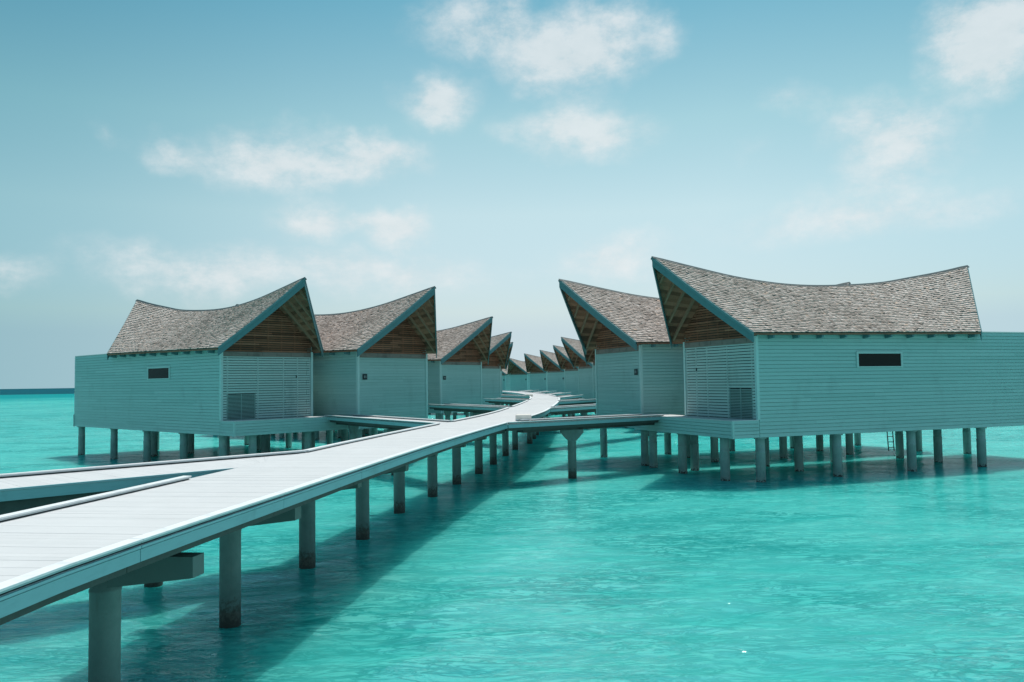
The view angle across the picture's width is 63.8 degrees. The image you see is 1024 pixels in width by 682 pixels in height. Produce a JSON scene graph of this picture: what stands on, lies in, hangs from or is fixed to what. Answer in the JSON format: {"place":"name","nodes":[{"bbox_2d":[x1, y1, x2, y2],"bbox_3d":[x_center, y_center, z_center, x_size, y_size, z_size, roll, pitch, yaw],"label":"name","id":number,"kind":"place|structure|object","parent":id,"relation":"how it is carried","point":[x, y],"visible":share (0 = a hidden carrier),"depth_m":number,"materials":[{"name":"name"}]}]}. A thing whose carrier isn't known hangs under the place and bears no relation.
{"place":"outdoors","nodes":[
{"label":"outdoors","id":0,"kind":"place"},
{"bbox_2d":[0,388,1023,681],"bbox_3d":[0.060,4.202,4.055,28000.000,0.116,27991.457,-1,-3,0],"label":"water","id":1,"kind":"structure","parent":0,"point":[620,562],"depth_m":16.80,"materials":[{"name":"teal liquid"}]},
{"bbox_2d":[0,450,306,586],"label":"side walkway","id":2,"kind":"structure","parent":1,"relation":"in","point":[20,491],"depth_m":14.83,"materials":[{"name":"white wood"}]},
{"bbox_2d":[73,277,323,462],"bbox_3d":[-16.951,2.696,44.238,20.055,11.050,5.789,-3,-4,41],"label":"overwater bungalow","id":3,"kind":"object","parent":1,"relation":"in","point":[154,371],"visible":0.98,"depth_m":40.70,"materials":[{"name":"teal wood"}]},
{"bbox_2d":[147,366,170,379],"bbox_3d":[-17.985,1.626,41.840,2.460,0.660,0.060,-3,-4,41],"label":"window","id":4,"kind":"structure","parent":3,"relation":"in","point":[159,372],"depth_m":41.83,"materials":[{"name":"black glass"}]},
{"bbox_2d":[0,391,559,681],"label":"boardwalk","id":5,"kind":"structure","parent":1,"relation":"in","point":[105,547],"depth_m":11.00,"materials":[{"name":"wood"}]},
{"bbox_2d":[515,414,530,420],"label":"kerb block","id":6,"kind":"structure","parent":5,"relation":"on","point":[522,416],"depth_m":33.31,"materials":[{"name":"white concrete"}]},
{"bbox_2d":[220,415,348,453],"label":"entrance deck","id":7,"kind":"structure","parent":1,"relation":"in","point":[252,429],"depth_m":38.51,"materials":[{"name":"wood"}]},
{"bbox_2d":[187,286,436,452],"bbox_3d":[-11.690,2.796,47.534,20.055,10.940,5.789,-3,-4,38],"label":"overwater bungalow","id":8,"kind":"object","parent":1,"relation":"in","point":[373,360],"visible":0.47,"depth_m":42.95,"materials":[{"name":"teal wood"}]},
{"bbox_2d":[271,429,364,439],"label":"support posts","id":9,"kind":"object","parent":1,"relation":"in","point":[281,435],"depth_m":61.17,"materials":[{"name":"wood"}]},
{"bbox_2d":[325,414,450,474],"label":"link walkway","id":10,"kind":"structure","parent":1,"relation":"in","point":[354,422],"depth_m":36.46,"materials":[{"name":"grey wood"}]},
{"bbox_2d":[333,316,492,433],"bbox_3d":[-9.527,3.717,66.868,20.055,10.940,5.789,-3,-3,35],"label":"overwater bungalow","id":11,"kind":"object","parent":1,"relation":"in","point":[455,369],"visible":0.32,"depth_m":62.23,"materials":[{"name":"teal wood"}]},
{"bbox_2d":[428,403,510,419],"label":"link walkway","id":12,"kind":"structure","parent":1,"relation":"in","point":[447,408],"depth_m":54.77,"materials":[{"name":"wood"}]},
{"bbox_2d":[428,342,512,413],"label":"overwater bungalow","id":13,"kind":"object","parent":1,"relation":"in","point":[509,354],"visible":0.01,"depth_m":104.12,"materials":[{"name":"teal wood"}]},
{"bbox_2d":[435,332,511,419],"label":"overwater bungalow","id":14,"kind":"object","parent":1,"relation":"in","point":[498,357],"visible":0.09,"depth_m":82.44,"materials":[{"name":"teal wood"}]},
{"bbox_2d":[483,398,528,406],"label":"link walkway","id":15,"kind":"structure","parent":1,"relation":"in","point":[508,401],"depth_m":72.98,"materials":[{"name":"wood"}]},
{"bbox_2d":[502,361,524,390],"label":"overwater bungalow","id":16,"kind":"object","parent":1,"relation":"in","point":[505,382],"visible":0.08,"depth_m":187.17,"materials":[{"name":"teal wood"}]},
{"bbox_2d":[501,394,528,405],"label":"link walkway","id":17,"kind":"structure","parent":1,"relation":"in","point":[514,396],"depth_m":90.74,"materials":[{"name":"wood"}]},
{"bbox_2d":[507,358,529,390],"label":"overwater bungalow","id":18,"kind":"object","parent":1,"relation":"in","point":[519,376],"visible":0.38,"depth_m":172.04,"materials":[{"name":"teal wood"}]},
{"bbox_2d":[518,390,538,392],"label":"link walkway","id":19,"kind":"structure","parent":1,"relation":"in","point":[532,391],"depth_m":136.38,"materials":[{"name":"wood"}]},
{"bbox_2d":[524,353,546,391],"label":"overwater bungalow","id":20,"kind":"object","parent":1,"relation":"in","point":[538,374],"visible":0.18,"depth_m":147.00,"materials":[{"name":"teal wood"}]},
{"bbox_2d":[533,391,555,393],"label":"link walkway","id":21,"kind":"structure","parent":1,"relation":"in","point":[545,392],"depth_m":120.22,"materials":[{"name":"wood"}]},
{"bbox_2d":[539,350,564,392],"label":"overwater bungalow","id":22,"kind":"object","parent":1,"relation":"in","point":[555,376],"visible":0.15,"depth_m":131.64,"materials":[{"name":"teal wood"}]},
{"bbox_2d":[547,392,570,395],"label":"link walkway","id":23,"kind":"structure","parent":1,"relation":"in","point":[561,393],"depth_m":102.92,"materials":[{"name":"wood"}]},
{"bbox_2d":[553,345,578,394],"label":"overwater bungalow","id":24,"kind":"object","parent":1,"relation":"in","point":[571,376],"visible":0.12,"depth_m":115.15,"materials":[{"name":"teal wood"}]},
{"bbox_2d":[557,395,582,416],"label":"link walkway","id":25,"kind":"structure","parent":1,"relation":"in","point":[565,397],"depth_m":83.27,"materials":[{"name":"wood"}]},
{"bbox_2d":[561,337,592,414],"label":"overwater bungalow","id":26,"kind":"object","parent":1,"relation":"in","point":[574,350],"visible":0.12,"depth_m":93.35,"materials":[{"name":"teal wood"}]},
{"bbox_2d":[559,399,595,416],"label":"link walkway","id":27,"kind":"structure","parent":1,"relation":"in","point":[575,402],"depth_m":65.62,"materials":[{"name":"wood"}]},
{"bbox_2d":[505,414,663,478],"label":"link walkway","id":28,"kind":"structure","parent":1,"relation":"in","point":[570,429],"depth_m":33.59,"materials":[{"name":"grey wood"}]},
{"bbox_2d":[582,347,595,403],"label":"overwater bungalow","id":29,"kind":"object","parent":1,"relation":"in","point":[589,356],"visible":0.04,"depth_m":74.68,"materials":[{"name":"teal wood"}]},
{"bbox_2d":[548,404,648,435],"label":"link walkway","id":30,"kind":"structure","parent":1,"relation":"in","point":[568,409],"depth_m":49.42,"materials":[{"name":"wood"}]},
{"bbox_2d":[634,414,759,480],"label":"entrance deck","id":31,"kind":"structure","parent":1,"relation":"in","point":[724,430],"depth_m":33.09,"materials":[{"name":"wood"}]},
{"bbox_2d":[558,279,922,465],"bbox_3d":[11.824,2.216,42.868,20.055,11.050,5.789,0,-3,-19],"label":"overwater bungalow","id":32,"kind":"object","parent":1,"relation":"on","point":[639,367],"visible":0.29,"depth_m":39.57,"materials":[{"name":"teal wood"}]},
{"bbox_2d":[887,432,894,450],"bbox_3d":[19.676,4.902,42.764,0.400,1.612,0.140,0,-3,-19],"label":"swim ladder","id":33,"kind":"object","parent":32,"relation":"hanging from","point":[892,436],"visible":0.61,"depth_m":42.72,"materials":[{"name":"grey metal"}]},
{"bbox_2d":[651,256,1023,481],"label":"overwater bungalow","id":34,"kind":"object","parent":1,"relation":"in","point":[910,356],"visible":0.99,"depth_m":34.18,"materials":[{"name":"teal wood"}]},
{"bbox_2d":[856,351,902,367],"bbox_3d":[15.116,0.756,33.787,2.460,0.660,0.060,0,-3,-21],"label":"window","id":35,"kind":"structure","parent":34,"relation":"in","point":[864,359],"depth_m":33.77,"materials":[{"name":"black glass"}]},
{"bbox_2d":[0,0,1023,388],"label":"sky","id":36,"kind":"structure","parent":0,"point":[177,154],"materials":[{"name":"blue"}]}
]}

